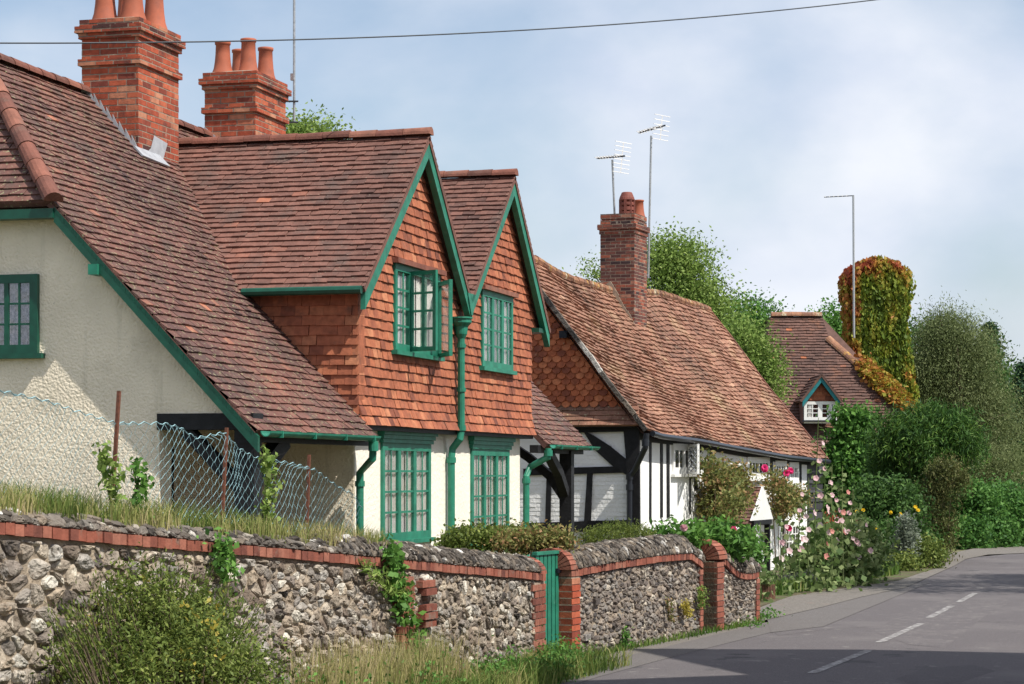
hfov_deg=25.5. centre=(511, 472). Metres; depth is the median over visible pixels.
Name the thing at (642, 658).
roadside channel
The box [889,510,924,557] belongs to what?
silver shrub
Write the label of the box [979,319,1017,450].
spruce tree
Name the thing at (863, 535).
hollyhock
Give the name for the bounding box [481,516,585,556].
rose bush
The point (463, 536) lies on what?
rose bush
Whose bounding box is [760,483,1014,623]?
ground
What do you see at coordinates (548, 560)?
garden gate
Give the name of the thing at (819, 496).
hollyhock
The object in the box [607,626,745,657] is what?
path
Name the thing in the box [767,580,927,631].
roadside channel
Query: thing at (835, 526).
hollyhock
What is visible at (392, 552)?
bindweed
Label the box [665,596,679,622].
dried plant
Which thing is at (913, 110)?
sky
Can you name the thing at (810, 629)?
road patch
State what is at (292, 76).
aerial mast
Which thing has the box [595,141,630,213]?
television aerial
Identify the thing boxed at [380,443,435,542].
window
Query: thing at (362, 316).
tile hung cottage
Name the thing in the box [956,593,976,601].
road marking
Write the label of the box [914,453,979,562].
conifer hedge end
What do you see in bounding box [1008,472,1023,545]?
hedge bush
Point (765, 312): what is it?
oak tree
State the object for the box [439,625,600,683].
weed patch
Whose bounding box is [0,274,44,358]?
window
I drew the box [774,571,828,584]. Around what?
lavender bush
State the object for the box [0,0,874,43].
telephone cable
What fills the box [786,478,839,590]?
hollyhock
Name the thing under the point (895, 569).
bed edge grass
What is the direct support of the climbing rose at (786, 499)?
attached to the timber framed cottage at (650, 393)
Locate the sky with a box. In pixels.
[0,0,1023,374]
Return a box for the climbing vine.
[813,398,883,519]
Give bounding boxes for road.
[577,553,1023,683]
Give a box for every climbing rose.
[690,445,773,524]
[754,463,813,571]
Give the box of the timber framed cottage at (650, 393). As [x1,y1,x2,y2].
[520,192,830,571]
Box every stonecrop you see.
[679,598,695,619]
[696,584,709,608]
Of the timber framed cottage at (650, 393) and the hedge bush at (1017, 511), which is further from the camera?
the hedge bush at (1017, 511)
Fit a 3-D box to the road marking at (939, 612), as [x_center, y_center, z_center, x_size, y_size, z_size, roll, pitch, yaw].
[6.483,2.095,34.160,0.110,0.001,3.076,0,0,17]
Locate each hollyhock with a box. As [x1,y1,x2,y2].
[753,522,774,601]
[766,515,805,595]
[772,503,821,593]
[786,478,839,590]
[800,418,844,590]
[808,515,866,592]
[810,457,849,589]
[816,474,854,588]
[824,487,868,586]
[829,466,867,586]
[835,493,878,584]
[839,503,889,582]
[840,523,887,586]
[858,517,884,583]
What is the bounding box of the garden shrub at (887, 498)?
[826,464,950,563]
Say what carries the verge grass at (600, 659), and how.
on the verge
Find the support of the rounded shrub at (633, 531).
on the front garden ground
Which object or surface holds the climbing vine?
on the flower bed
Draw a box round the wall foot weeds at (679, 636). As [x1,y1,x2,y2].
[593,617,765,653]
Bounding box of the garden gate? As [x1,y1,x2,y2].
[531,550,561,648]
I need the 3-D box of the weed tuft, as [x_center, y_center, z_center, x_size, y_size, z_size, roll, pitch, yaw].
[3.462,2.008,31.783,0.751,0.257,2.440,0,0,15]
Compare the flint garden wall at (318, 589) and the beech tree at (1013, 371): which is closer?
the flint garden wall at (318, 589)
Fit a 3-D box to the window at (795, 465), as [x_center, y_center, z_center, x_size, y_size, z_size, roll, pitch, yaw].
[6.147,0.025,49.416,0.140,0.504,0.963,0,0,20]
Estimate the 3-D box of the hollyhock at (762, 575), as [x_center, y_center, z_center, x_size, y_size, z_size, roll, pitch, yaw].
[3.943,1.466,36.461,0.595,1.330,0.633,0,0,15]
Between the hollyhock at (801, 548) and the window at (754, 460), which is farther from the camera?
the window at (754, 460)
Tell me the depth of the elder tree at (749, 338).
59.72 m
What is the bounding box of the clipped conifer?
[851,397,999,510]
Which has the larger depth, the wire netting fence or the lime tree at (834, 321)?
the lime tree at (834, 321)
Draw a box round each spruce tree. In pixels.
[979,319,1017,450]
[1006,360,1023,454]
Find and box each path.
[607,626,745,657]
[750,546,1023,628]
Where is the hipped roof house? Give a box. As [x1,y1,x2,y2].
[761,255,921,529]
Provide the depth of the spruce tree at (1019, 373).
111.74 m
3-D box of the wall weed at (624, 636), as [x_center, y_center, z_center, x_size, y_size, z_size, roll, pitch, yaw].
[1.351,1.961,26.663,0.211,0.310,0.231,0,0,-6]
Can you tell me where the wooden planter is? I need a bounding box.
[758,569,777,598]
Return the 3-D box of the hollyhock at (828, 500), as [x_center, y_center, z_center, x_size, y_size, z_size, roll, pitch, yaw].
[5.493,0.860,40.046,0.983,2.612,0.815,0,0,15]
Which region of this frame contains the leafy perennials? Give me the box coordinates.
[771,510,900,582]
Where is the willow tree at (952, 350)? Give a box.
[909,290,1023,514]
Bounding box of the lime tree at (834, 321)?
[804,295,842,337]
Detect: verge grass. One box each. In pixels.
[276,626,479,683]
[317,641,634,683]
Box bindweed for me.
[373,532,431,661]
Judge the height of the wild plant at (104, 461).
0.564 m
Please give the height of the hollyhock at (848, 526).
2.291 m
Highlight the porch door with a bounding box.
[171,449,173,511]
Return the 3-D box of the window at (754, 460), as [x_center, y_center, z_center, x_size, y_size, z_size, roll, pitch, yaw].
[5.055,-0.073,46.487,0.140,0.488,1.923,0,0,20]
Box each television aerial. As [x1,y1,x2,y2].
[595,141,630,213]
[637,114,669,277]
[824,195,854,337]
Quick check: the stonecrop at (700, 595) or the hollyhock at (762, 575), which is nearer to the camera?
the stonecrop at (700, 595)
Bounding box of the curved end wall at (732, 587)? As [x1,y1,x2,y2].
[691,539,760,630]
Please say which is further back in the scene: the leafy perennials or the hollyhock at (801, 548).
the leafy perennials
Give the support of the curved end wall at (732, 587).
on the ground at (958, 550)
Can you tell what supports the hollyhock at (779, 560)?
on the flower bed
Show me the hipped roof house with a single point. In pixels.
(872, 361)
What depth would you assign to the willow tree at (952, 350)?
83.13 m
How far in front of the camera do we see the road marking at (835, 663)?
25.07 m
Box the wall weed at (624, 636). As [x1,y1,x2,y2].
[620,626,634,648]
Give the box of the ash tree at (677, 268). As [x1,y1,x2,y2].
[562,216,760,333]
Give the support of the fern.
attached to the flint garden wall at (318, 589)
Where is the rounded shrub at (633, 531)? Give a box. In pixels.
[575,517,657,544]
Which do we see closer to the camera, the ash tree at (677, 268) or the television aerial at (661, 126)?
the television aerial at (661, 126)
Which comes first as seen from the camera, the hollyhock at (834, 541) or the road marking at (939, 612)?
the road marking at (939, 612)
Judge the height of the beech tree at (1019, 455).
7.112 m
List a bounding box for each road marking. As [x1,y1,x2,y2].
[807,650,872,672]
[876,623,922,641]
[927,605,953,617]
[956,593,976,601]
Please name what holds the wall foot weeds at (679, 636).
on the path at (649, 647)
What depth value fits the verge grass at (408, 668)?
19.23 m
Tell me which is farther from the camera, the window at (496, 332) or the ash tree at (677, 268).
the ash tree at (677, 268)
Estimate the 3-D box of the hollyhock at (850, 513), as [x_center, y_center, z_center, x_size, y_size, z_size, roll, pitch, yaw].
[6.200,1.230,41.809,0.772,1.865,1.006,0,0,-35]
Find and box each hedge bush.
[938,471,1016,549]
[973,470,1023,546]
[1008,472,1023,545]
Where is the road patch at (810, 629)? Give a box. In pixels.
[776,625,865,635]
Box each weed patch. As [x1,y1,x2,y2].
[267,638,466,683]
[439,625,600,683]
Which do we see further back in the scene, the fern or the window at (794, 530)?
the window at (794, 530)
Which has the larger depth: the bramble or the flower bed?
the flower bed
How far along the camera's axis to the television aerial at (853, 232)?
80.47 m
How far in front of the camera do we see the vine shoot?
18.83 m
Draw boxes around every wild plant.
[91,440,129,511]
[129,450,154,517]
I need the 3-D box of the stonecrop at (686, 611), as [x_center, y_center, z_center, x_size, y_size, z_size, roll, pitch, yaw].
[2.227,1.730,28.615,0.166,0.286,0.426,0,0,27]
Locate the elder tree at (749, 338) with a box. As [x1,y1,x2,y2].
[714,306,803,405]
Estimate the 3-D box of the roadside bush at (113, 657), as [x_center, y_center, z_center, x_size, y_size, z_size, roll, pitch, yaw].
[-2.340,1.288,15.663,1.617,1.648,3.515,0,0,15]
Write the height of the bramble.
0.535 m
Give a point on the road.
(994, 640)
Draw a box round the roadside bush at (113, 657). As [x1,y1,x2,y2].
[30,542,307,683]
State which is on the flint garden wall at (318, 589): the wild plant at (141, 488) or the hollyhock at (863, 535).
the wild plant at (141, 488)
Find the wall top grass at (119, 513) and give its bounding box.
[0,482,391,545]
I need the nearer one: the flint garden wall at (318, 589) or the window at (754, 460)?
the flint garden wall at (318, 589)
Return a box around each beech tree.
[922,357,1023,465]
[1007,435,1023,493]
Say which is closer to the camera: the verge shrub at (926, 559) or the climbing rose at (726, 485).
the climbing rose at (726, 485)
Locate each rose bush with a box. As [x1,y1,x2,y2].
[429,511,538,555]
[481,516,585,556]
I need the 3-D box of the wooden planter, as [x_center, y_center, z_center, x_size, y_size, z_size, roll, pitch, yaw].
[4.140,1.771,37.140,0.460,0.658,0.465,0,0,15]
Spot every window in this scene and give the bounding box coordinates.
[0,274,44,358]
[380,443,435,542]
[391,263,452,361]
[470,449,509,548]
[479,289,516,374]
[670,443,698,476]
[746,457,770,480]
[774,461,789,482]
[785,521,799,556]
[788,462,798,484]
[802,401,835,421]
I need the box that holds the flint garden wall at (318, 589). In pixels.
[0,507,546,683]
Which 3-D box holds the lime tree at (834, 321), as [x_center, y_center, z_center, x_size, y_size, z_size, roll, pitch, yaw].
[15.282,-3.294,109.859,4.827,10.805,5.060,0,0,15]
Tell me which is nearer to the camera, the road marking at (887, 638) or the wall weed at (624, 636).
the wall weed at (624, 636)
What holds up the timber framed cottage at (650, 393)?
on the ground at (958, 550)
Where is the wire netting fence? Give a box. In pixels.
[0,390,361,537]
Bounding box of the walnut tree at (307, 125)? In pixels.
[285,99,355,133]
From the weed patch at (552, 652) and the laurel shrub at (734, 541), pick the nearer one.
the weed patch at (552, 652)
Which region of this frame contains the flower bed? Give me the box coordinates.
[760,563,944,606]
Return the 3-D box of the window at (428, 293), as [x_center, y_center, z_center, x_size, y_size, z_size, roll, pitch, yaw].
[-0.969,-1.862,26.449,0.478,1.036,1.834,0,0,15]
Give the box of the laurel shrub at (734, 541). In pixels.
[645,510,784,570]
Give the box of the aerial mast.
[286,0,297,122]
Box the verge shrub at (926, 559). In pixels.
[880,532,956,571]
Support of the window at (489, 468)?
in the tile hung cottage at (362, 316)
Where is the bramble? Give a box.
[196,526,244,595]
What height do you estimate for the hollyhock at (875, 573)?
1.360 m
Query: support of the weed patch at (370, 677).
on the verge
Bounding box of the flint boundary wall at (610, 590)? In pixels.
[537,534,704,652]
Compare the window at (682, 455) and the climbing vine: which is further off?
the climbing vine
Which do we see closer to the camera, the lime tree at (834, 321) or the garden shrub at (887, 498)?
the garden shrub at (887, 498)
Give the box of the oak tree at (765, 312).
[711,280,794,346]
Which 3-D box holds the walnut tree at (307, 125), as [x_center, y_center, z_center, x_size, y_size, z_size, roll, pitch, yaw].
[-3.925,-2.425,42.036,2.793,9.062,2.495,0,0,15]
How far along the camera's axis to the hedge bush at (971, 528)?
63.27 m
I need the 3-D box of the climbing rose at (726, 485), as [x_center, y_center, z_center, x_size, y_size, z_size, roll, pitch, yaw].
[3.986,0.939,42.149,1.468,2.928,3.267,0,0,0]
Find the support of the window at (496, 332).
in the tile hung cottage at (362, 316)
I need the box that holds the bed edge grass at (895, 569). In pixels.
[771,560,901,595]
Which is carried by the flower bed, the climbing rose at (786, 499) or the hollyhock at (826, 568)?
the hollyhock at (826, 568)
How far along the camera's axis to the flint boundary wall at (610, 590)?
27.00 m
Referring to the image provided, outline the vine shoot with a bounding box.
[253,444,285,525]
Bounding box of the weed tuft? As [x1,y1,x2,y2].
[738,604,792,627]
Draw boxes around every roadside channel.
[553,622,770,683]
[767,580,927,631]
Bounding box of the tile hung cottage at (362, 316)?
[0,0,599,555]
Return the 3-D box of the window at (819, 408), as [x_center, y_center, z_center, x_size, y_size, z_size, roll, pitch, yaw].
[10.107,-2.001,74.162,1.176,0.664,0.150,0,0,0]
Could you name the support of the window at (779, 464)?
in the timber framed cottage at (650, 393)
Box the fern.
[356,558,414,601]
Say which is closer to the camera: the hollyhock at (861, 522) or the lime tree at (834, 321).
the hollyhock at (861, 522)

